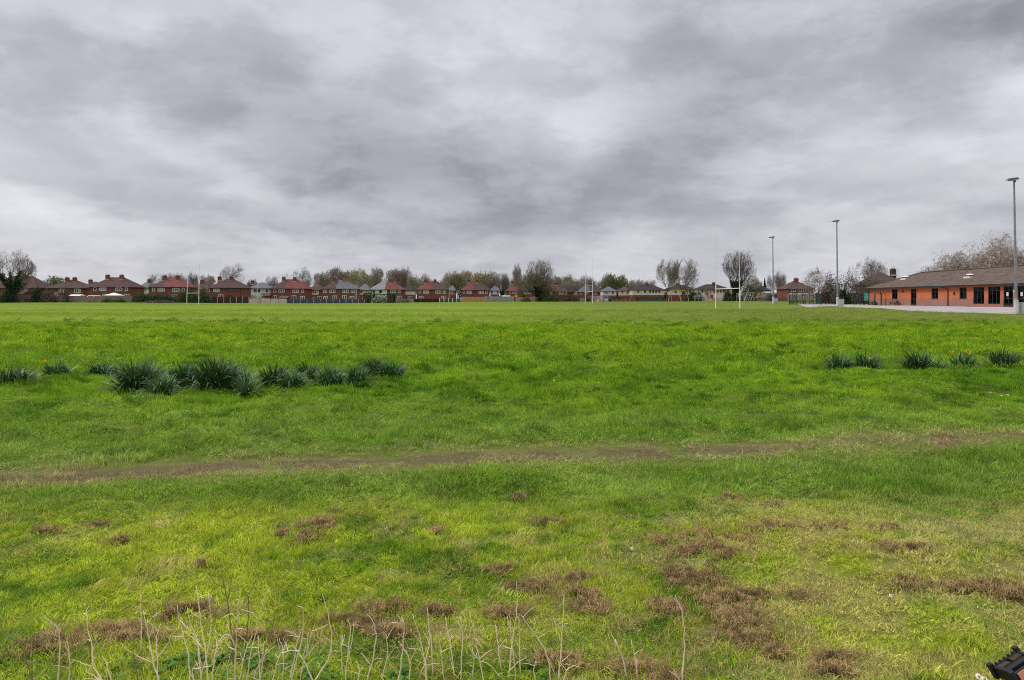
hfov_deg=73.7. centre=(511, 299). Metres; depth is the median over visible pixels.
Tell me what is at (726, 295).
bush
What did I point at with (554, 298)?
bush
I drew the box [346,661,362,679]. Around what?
dry stalk
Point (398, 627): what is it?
dead grass heap
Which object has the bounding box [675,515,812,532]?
dead grass heap
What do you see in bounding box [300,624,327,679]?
dry stalk
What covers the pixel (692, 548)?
dead grass heap
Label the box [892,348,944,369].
daffodil clump
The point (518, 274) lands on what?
bare tree
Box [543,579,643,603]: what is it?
dead grass heap
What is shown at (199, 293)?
bush
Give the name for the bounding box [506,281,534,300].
house
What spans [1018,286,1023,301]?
door
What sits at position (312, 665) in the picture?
leafy weed
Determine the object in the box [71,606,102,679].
dry stalk
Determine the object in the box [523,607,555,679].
dry stalk
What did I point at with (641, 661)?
dead grass heap
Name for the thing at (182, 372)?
daffodil clump
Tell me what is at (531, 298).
garden fence
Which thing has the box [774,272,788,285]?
bare tree
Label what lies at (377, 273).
budding tree
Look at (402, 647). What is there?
dry stalk
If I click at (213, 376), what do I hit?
daffodil clump
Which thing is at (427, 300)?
garden fence
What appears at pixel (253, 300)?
garden wall
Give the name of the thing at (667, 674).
dead grass heap
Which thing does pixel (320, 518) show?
dead grass heap
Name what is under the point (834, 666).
dead grass heap
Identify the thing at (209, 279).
budding tree
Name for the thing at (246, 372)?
daffodil clump
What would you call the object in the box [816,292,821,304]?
fence
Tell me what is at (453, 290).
house
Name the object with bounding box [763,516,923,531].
dead grass heap
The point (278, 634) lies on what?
dead grass heap
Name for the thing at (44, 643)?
dead grass heap
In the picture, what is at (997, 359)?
daffodil clump
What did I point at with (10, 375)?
daffodil clump
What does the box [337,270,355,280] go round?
budding tree
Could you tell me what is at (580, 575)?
dead grass heap
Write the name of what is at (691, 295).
bush
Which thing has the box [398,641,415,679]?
dry stalk
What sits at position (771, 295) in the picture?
bush
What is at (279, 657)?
dry stalk
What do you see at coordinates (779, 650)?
dead grass scatter
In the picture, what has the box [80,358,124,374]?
daffodil clump
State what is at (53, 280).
budding tree
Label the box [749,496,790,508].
dead grass heap
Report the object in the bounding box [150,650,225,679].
leafy weed
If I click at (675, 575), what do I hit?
dead grass heap
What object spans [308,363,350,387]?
daffodil clump
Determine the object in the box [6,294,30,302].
bush
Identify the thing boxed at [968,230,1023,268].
blossom tree
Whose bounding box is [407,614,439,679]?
dry stalk
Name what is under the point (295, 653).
dry stalk
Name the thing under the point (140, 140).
sky
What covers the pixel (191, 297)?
bush
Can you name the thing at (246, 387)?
daffodil clump
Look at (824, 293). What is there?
bush
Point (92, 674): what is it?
dry stalk
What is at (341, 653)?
dry stalk
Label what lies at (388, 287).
house
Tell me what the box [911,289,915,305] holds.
door
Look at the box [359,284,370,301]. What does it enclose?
house
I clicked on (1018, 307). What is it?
floodlight column
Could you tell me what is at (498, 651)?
dry stalk
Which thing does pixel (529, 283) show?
budding tree
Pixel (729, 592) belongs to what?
dead grass heap
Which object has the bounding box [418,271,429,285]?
bare tree
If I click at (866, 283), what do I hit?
bush
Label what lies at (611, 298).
bush
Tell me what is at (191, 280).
bare tree
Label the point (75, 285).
house
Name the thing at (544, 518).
dead grass heap
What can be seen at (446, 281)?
budding tree
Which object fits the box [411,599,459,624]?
dead grass heap
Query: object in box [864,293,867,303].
sign board
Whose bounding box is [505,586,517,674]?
dry stalk
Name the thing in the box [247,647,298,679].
leafy weed
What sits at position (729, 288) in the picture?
rugby posts
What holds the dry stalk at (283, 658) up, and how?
on the grass field
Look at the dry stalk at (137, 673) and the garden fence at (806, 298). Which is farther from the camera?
the garden fence at (806, 298)
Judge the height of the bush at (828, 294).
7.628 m
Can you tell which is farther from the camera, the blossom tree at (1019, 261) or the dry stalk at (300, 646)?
the blossom tree at (1019, 261)
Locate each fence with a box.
[37,296,131,301]
[211,297,248,302]
[287,299,364,302]
[395,299,412,302]
[414,299,438,301]
[439,298,460,301]
[461,297,484,301]
[485,296,513,301]
[516,297,538,301]
[613,299,635,301]
[638,299,665,300]
[756,297,785,301]
[787,294,827,301]
[789,292,794,304]
[794,293,817,304]
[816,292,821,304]
[849,293,866,303]
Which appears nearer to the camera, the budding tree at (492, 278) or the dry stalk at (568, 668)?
the dry stalk at (568, 668)
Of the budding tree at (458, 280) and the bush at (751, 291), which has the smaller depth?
the bush at (751, 291)
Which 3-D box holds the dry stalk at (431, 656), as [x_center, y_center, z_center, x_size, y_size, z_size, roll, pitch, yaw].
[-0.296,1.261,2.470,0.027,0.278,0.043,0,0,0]
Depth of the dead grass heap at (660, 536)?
3.84 m
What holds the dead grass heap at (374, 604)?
on the grass field
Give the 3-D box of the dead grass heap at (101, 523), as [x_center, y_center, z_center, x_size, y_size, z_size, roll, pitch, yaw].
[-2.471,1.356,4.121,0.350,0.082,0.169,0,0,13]
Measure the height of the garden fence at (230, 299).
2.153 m
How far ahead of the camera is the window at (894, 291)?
105.49 m
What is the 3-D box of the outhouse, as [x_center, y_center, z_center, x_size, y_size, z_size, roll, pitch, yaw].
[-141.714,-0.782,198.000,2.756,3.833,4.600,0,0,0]
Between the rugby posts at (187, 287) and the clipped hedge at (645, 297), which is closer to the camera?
the rugby posts at (187, 287)
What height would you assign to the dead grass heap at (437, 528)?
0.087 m
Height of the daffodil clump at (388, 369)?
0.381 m
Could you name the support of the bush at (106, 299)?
on the grass field
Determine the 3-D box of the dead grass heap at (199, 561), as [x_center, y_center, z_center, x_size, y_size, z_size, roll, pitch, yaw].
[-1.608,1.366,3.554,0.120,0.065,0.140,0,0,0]
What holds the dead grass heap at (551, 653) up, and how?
on the grass field
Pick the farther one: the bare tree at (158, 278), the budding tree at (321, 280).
the budding tree at (321, 280)
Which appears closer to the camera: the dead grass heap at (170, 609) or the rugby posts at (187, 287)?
the dead grass heap at (170, 609)
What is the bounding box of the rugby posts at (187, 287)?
[186,263,199,305]
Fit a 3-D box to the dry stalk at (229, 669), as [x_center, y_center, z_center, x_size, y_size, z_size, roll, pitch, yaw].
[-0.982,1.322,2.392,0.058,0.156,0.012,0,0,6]
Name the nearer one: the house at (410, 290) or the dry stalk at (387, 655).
the dry stalk at (387, 655)
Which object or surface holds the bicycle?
on the grass field
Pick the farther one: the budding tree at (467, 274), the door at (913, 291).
the budding tree at (467, 274)
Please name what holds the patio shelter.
on the grass field
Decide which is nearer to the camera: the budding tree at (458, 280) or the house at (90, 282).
the house at (90, 282)
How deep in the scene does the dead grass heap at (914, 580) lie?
3.27 m
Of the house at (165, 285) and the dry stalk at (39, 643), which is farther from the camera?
the house at (165, 285)
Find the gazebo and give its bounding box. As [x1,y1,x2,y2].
[104,293,123,295]
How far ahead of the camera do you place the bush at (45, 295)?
185.54 m
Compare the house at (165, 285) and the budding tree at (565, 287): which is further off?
the budding tree at (565, 287)
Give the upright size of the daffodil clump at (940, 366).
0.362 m
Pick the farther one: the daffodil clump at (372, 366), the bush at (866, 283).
the bush at (866, 283)
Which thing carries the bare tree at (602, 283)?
on the grass field
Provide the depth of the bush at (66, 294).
186.98 m
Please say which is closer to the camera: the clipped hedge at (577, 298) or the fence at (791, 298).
the fence at (791, 298)
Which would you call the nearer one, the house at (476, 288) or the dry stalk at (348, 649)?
the dry stalk at (348, 649)
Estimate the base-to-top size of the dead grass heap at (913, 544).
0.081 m
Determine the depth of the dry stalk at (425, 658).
2.41 m
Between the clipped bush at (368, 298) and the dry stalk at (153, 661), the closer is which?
the dry stalk at (153, 661)
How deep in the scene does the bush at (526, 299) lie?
251.52 m
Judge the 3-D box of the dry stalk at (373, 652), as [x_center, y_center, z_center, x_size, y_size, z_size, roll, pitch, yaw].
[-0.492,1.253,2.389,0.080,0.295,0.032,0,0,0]
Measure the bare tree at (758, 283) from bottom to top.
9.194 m
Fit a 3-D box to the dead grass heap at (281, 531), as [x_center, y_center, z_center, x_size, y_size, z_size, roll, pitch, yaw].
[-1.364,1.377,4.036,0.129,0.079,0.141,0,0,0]
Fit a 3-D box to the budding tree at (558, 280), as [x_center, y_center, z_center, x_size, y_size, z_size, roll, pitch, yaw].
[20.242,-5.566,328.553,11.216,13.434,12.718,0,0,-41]
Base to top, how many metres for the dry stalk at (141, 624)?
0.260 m
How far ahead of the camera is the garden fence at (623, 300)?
260.12 m
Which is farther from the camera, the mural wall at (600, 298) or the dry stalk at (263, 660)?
the mural wall at (600, 298)
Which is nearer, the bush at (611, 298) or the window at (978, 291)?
the window at (978, 291)
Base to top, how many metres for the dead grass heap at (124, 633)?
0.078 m
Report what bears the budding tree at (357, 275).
on the grass field
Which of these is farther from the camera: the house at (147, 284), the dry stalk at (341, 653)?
the house at (147, 284)
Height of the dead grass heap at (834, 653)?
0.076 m
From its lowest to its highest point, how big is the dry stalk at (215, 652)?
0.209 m
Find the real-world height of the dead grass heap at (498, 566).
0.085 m
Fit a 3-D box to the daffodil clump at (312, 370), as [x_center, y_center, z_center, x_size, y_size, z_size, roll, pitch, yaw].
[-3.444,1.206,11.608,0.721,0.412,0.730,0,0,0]
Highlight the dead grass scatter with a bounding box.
[0,493,1023,679]
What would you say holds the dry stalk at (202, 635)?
on the grass field
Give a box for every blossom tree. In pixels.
[915,249,976,273]
[942,239,1009,269]
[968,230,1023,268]
[1004,239,1023,265]
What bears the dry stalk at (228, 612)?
on the grass field
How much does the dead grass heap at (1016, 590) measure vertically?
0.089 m
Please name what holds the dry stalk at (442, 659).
on the grass field
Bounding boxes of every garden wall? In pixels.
[249,299,258,302]
[262,299,286,302]
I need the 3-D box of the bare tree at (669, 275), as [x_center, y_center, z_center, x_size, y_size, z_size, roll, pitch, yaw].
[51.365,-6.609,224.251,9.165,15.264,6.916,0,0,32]
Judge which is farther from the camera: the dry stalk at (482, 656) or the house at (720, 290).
the house at (720, 290)
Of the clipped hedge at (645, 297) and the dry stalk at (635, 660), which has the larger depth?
the clipped hedge at (645, 297)
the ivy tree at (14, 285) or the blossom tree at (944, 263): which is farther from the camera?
the ivy tree at (14, 285)
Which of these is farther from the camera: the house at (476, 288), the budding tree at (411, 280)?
the budding tree at (411, 280)
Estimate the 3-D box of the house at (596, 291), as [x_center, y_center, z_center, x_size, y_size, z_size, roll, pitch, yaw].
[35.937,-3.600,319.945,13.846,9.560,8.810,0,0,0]
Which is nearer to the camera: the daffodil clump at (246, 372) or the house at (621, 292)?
the daffodil clump at (246, 372)
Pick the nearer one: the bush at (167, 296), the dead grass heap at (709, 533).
the dead grass heap at (709, 533)
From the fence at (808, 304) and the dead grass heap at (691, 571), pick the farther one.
the fence at (808, 304)
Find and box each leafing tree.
[601,272,616,289]
[614,275,628,289]
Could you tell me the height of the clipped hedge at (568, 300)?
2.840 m
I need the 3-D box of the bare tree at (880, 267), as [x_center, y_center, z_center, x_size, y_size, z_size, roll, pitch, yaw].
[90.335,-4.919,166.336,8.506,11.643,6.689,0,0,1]
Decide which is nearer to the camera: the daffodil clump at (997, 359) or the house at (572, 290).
the daffodil clump at (997, 359)
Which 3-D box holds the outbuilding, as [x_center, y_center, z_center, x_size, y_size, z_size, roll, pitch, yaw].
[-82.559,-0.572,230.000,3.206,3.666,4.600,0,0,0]
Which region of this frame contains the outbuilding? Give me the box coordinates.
[261,293,272,302]
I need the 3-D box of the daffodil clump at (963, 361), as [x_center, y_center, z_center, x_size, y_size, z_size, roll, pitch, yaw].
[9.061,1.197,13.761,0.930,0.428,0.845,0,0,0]
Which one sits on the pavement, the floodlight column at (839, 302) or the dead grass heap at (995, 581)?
the floodlight column at (839, 302)
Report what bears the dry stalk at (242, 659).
on the grass field
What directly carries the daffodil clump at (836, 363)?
on the grass field
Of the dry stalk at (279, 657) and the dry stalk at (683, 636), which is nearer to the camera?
the dry stalk at (279, 657)
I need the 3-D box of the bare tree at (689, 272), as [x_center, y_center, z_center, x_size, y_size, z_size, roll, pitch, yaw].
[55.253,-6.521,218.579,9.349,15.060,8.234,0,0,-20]
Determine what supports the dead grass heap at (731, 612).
on the grass field
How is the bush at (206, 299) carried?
on the grass field
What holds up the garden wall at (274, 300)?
on the grass field
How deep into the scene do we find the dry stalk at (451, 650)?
2.46 m
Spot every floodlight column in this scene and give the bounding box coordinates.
[769,236,777,303]
[832,220,843,306]
[1005,177,1023,313]
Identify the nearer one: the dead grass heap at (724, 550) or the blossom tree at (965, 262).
the dead grass heap at (724, 550)
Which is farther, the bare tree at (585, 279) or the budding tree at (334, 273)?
the bare tree at (585, 279)
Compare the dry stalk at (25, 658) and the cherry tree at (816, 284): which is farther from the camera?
the cherry tree at (816, 284)
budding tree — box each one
[43,275,64,285]
[195,274,215,284]
[313,272,328,286]
[325,267,342,283]
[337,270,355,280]
[346,265,372,287]
[370,266,383,286]
[384,267,400,284]
[395,269,407,288]
[405,274,421,292]
[441,270,460,289]
[450,271,466,298]
[459,270,474,286]
[471,270,489,285]
[483,268,501,289]
[515,272,553,295]
[547,276,564,286]
[561,274,574,286]
[561,279,579,290]
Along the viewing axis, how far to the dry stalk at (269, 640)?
2.55 m
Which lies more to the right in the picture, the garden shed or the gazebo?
the garden shed
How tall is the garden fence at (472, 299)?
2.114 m
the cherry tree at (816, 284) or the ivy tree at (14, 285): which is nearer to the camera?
the cherry tree at (816, 284)
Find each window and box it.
[892,289,896,298]
[932,288,937,298]
[959,287,966,298]
[974,287,983,303]
[989,286,999,303]
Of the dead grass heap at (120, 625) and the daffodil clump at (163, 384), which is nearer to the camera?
the dead grass heap at (120, 625)
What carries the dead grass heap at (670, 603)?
on the grass field
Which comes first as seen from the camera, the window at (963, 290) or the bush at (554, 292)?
the window at (963, 290)
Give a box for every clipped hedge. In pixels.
[372,293,395,302]
[559,295,569,301]
[570,295,579,301]
[636,296,663,300]
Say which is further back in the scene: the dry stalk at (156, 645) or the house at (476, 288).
the house at (476, 288)
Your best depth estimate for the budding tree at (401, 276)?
289.37 m
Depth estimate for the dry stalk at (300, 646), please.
2.42 m
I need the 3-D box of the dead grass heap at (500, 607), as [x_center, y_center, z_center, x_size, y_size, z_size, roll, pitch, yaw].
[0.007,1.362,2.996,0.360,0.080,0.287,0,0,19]
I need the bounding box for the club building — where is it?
[863,265,1023,306]
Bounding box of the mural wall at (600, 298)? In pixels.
[591,296,607,301]
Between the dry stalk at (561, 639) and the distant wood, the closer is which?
the dry stalk at (561, 639)
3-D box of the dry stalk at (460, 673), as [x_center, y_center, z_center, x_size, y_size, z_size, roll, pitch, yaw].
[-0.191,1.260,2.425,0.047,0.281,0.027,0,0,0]
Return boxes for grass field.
[0,301,1023,679]
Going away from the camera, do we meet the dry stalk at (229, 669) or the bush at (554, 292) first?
the dry stalk at (229, 669)
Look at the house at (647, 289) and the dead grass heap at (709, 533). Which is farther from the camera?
the house at (647, 289)
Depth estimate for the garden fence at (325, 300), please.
212.39 m
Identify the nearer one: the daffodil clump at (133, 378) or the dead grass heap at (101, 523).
the dead grass heap at (101, 523)
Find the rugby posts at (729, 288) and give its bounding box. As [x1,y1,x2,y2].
[715,237,739,308]
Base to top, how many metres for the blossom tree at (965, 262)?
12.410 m
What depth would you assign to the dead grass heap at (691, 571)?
3.35 m
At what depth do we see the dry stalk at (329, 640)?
2.40 m
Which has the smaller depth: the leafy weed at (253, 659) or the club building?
the leafy weed at (253, 659)
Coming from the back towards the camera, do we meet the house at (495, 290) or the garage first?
the house at (495, 290)
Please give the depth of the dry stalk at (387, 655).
2.45 m
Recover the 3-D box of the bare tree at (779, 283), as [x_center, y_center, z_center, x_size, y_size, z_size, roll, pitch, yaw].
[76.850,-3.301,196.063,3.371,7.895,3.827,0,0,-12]
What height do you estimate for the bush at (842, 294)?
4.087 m
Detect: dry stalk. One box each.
[8,637,39,679]
[28,632,42,656]
[41,613,60,679]
[54,641,73,679]
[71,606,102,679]
[84,658,100,679]
[102,656,111,679]
[121,611,171,679]
[131,647,150,679]
[137,594,141,649]
[147,621,160,679]
[172,586,209,679]
[175,605,203,679]
[187,608,201,679]
[192,648,215,679]
[199,593,211,679]
[211,568,233,669]
[211,634,229,679]
[214,599,244,679]
[223,656,238,679]
[236,635,252,679]
[241,589,254,657]
[242,590,269,679]
[246,636,259,679]
[254,641,265,679]
[260,645,274,678]
[261,615,274,666]
[272,638,298,679]
[279,638,294,679]
[283,638,312,679]
[286,630,300,679]
[291,605,305,679]
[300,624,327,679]
[315,594,333,679]
[341,635,344,673]
[342,619,353,679]
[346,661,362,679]
[361,614,381,679]
[382,628,393,677]
[392,614,404,679]
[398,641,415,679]
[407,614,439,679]
[417,631,429,679]
[427,608,433,678]
[434,631,450,679]
[445,617,454,677]
[453,616,463,679]
[469,615,501,679]
[469,648,476,678]
[495,625,503,676]
[504,616,525,678]
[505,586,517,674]
[516,636,520,673]
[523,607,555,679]
[554,595,571,677]
[557,660,581,679]
[610,631,627,679]
[631,640,642,678]
[670,595,684,679]
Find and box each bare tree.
[150,274,168,283]
[186,272,198,285]
[219,263,245,283]
[265,276,277,285]
[282,266,312,286]
[398,266,411,287]
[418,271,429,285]
[496,273,509,295]
[512,263,521,301]
[525,258,554,301]
[578,274,594,287]
[598,272,612,289]
[656,258,682,300]
[670,258,699,300]
[704,286,711,298]
[721,250,756,300]
[746,275,763,295]
[766,275,774,292]
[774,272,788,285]
[774,278,784,291]
[848,256,879,286]
[864,257,899,278]
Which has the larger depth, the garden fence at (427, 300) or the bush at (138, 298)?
the garden fence at (427, 300)
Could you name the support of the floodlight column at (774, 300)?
on the grass field
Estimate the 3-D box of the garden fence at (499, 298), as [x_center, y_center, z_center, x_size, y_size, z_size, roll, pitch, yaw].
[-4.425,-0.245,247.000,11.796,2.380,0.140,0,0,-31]
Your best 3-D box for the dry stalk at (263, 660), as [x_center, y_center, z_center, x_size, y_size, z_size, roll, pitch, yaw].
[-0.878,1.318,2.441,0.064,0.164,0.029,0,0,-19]
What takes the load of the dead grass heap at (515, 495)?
on the grass field
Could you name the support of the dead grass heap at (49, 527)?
on the grass field
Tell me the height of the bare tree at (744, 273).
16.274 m
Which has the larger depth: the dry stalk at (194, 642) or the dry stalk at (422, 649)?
the dry stalk at (194, 642)
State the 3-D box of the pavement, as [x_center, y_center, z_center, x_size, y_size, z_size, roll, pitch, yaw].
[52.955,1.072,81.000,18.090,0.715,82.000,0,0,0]
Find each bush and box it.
[0,289,18,302]
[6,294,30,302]
[30,286,41,301]
[39,288,59,301]
[59,280,71,301]
[101,297,111,302]
[109,298,126,302]
[131,292,156,302]
[139,300,177,302]
[151,292,180,302]
[178,289,197,302]
[194,286,209,302]
[199,294,212,302]
[363,292,371,302]
[521,296,531,301]
[539,292,551,301]
[545,286,560,301]
[550,294,559,301]
[608,295,621,301]
[683,289,690,300]
[686,290,704,300]
[722,289,731,300]
[740,279,760,300]
[763,292,776,300]
[819,284,835,302]
[820,271,840,302]
[829,268,860,303]
[838,285,850,303]
[852,266,876,301]
[863,278,883,303]
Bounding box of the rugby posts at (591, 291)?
[585,277,592,303]
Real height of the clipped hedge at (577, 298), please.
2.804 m
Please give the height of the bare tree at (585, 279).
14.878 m
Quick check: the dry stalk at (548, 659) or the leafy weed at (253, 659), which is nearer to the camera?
the dry stalk at (548, 659)
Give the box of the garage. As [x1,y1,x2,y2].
[249,295,264,298]
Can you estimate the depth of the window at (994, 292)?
83.62 m
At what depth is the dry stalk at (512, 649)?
2.41 m
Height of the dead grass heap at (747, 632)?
0.084 m
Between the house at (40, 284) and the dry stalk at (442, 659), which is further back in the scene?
the house at (40, 284)
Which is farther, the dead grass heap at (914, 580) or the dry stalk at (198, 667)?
the dead grass heap at (914, 580)
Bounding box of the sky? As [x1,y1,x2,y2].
[0,0,1023,299]
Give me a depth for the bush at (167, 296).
189.13 m
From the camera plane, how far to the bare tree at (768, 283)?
230.47 m
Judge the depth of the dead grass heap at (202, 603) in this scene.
3.00 m
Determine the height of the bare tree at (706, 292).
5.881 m
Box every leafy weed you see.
[102,658,146,679]
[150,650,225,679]
[208,648,268,678]
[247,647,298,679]
[297,657,337,679]
[381,663,416,679]
[514,659,550,679]
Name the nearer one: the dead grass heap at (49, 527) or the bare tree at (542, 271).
the dead grass heap at (49, 527)
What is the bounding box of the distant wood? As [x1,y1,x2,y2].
[241,277,655,298]
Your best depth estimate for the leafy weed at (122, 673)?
2.48 m
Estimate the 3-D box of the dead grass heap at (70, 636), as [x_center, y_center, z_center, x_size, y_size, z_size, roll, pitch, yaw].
[-1.665,1.340,2.725,0.810,0.077,0.326,0,0,0]
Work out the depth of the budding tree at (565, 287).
336.74 m
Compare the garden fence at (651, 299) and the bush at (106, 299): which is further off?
the garden fence at (651, 299)
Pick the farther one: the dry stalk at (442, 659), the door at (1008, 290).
the door at (1008, 290)
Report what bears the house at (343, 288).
on the grass field
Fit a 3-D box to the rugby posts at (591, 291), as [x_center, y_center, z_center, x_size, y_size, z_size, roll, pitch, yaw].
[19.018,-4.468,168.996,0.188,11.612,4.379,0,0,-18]
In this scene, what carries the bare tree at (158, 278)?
on the grass field
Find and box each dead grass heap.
[0,631,113,666]
[10,616,191,657]
[29,522,78,533]
[43,613,226,643]
[78,517,121,529]
[81,623,200,647]
[97,532,147,544]
[133,595,257,621]
[149,603,186,623]
[189,555,212,566]
[223,622,339,647]
[265,510,354,535]
[271,525,290,536]
[276,517,338,549]
[284,602,449,634]
[307,614,477,642]
[315,591,438,613]
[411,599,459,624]
[426,522,444,533]
[457,556,551,580]
[470,596,549,623]
[475,573,571,595]
[480,643,639,679]
[504,489,530,499]
[515,514,586,526]
[515,564,642,585]
[529,644,740,679]
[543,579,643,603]
[555,589,627,620]
[611,661,714,679]
[619,551,777,595]
[619,591,710,624]
[622,520,788,560]
[630,529,689,545]
[636,575,834,629]
[645,595,808,651]
[655,538,742,558]
[662,568,695,585]
[668,536,767,564]
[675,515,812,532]
[678,614,802,655]
[689,580,847,611]
[707,491,756,501]
[728,638,815,660]
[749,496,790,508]
[754,643,870,672]
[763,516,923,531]
[798,655,881,678]
[837,569,974,594]
[864,538,943,554]
[871,520,918,531]
[891,568,1023,599]
[904,575,1007,598]
[958,581,1023,602]
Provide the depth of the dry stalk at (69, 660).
2.42 m
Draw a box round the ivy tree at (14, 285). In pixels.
[0,249,37,299]
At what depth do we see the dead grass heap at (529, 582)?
3.24 m
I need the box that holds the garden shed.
[763,292,770,300]
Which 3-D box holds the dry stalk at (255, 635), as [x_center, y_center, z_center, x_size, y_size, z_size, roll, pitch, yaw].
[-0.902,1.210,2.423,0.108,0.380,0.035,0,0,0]
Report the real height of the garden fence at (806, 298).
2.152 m
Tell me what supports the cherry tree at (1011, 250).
on the grass field
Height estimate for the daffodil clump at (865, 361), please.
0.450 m
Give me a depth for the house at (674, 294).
262.00 m
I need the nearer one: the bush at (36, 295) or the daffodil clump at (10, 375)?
the daffodil clump at (10, 375)
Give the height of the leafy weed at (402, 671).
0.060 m
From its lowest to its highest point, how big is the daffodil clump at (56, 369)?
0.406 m
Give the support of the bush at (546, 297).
on the grass field
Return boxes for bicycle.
[986,645,1023,679]
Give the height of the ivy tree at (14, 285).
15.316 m
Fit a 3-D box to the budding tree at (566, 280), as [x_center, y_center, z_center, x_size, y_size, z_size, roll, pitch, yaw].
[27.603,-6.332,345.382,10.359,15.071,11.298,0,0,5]
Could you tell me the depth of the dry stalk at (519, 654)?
2.46 m
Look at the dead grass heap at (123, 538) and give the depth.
3.84 m
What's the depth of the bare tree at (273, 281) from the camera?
273.67 m
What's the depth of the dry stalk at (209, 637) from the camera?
2.44 m
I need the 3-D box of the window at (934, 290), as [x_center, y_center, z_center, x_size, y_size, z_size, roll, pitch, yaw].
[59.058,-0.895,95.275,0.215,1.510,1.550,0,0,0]
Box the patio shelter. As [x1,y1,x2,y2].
[279,296,289,298]
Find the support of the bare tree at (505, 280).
on the grass field
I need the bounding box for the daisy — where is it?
[975,673,981,679]
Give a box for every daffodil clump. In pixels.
[0,362,45,384]
[35,359,81,376]
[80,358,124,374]
[89,354,184,392]
[136,369,186,396]
[164,360,199,386]
[178,351,248,392]
[225,368,267,395]
[229,362,260,383]
[253,363,291,388]
[270,365,316,390]
[293,360,322,380]
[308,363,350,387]
[342,364,376,386]
[361,356,392,376]
[370,360,409,379]
[814,348,858,370]
[849,349,887,369]
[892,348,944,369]
[923,354,951,369]
[945,350,989,367]
[979,347,1022,366]
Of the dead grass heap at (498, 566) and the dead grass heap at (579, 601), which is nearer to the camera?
the dead grass heap at (579, 601)
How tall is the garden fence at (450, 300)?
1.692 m
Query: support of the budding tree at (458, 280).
on the grass field
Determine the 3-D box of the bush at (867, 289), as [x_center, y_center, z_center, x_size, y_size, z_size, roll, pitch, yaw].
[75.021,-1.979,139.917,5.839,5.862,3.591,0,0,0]
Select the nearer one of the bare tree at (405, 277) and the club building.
the club building
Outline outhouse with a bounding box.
[18,291,32,297]
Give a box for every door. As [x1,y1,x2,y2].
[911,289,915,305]
[1004,286,1012,306]
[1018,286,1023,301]
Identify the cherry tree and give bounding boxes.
[795,267,838,301]
[976,239,1022,266]
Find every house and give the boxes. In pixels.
[0,274,50,299]
[46,277,90,298]
[88,274,145,299]
[88,279,97,284]
[142,279,153,293]
[148,275,198,301]
[196,279,211,293]
[207,276,252,296]
[250,280,272,294]
[269,277,312,302]
[311,284,322,298]
[322,278,361,298]
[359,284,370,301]
[371,279,405,301]
[405,285,415,301]
[416,279,449,301]
[449,286,456,298]
[457,279,490,301]
[490,286,499,295]
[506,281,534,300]
[546,283,569,300]
[569,285,576,300]
[575,282,600,300]
[600,287,615,298]
[616,287,628,298]
[629,282,664,298]
[664,283,693,300]
[692,282,730,300]
[756,286,770,296]
[775,277,813,300]
[853,268,896,299]
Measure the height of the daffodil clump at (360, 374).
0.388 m
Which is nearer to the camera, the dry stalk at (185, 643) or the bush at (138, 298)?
the dry stalk at (185, 643)
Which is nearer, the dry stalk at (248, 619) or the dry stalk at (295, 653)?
the dry stalk at (295, 653)
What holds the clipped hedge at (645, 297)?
on the grass field
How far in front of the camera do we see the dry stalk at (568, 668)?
2.37 m
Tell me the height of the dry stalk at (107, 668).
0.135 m
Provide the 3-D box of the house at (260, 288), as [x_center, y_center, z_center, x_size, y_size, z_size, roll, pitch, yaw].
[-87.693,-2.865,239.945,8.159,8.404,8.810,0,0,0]
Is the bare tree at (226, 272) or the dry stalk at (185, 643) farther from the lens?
the bare tree at (226, 272)
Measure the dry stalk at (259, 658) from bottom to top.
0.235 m
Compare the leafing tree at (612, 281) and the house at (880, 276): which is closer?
the house at (880, 276)
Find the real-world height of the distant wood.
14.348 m
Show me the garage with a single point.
(256, 296)
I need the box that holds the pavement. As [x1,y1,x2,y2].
[798,304,1013,313]
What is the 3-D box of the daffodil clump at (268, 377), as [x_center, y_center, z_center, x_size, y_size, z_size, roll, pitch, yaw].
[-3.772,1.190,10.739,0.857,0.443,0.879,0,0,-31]
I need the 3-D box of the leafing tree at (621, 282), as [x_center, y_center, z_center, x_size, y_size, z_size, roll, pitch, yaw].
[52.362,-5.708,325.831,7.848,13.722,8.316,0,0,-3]
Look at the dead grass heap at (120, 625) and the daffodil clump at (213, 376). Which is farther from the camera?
the daffodil clump at (213, 376)
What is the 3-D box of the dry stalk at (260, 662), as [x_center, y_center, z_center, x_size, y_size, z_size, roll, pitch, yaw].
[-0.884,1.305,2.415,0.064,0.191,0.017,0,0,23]
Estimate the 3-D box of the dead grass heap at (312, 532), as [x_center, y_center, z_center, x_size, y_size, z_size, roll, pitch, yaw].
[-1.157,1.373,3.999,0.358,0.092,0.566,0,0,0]
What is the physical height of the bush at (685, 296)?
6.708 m
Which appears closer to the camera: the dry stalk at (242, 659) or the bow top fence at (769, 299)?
the dry stalk at (242, 659)
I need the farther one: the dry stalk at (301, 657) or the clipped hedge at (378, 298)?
the clipped hedge at (378, 298)
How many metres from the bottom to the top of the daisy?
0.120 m
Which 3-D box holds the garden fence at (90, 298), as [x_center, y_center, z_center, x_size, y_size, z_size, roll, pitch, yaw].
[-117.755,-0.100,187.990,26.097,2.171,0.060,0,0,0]
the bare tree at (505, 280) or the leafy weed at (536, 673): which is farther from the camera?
the bare tree at (505, 280)
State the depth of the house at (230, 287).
216.23 m
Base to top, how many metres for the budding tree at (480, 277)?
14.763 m
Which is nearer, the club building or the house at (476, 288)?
the club building
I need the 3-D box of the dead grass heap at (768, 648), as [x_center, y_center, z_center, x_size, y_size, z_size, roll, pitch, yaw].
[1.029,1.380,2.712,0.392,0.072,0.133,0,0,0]

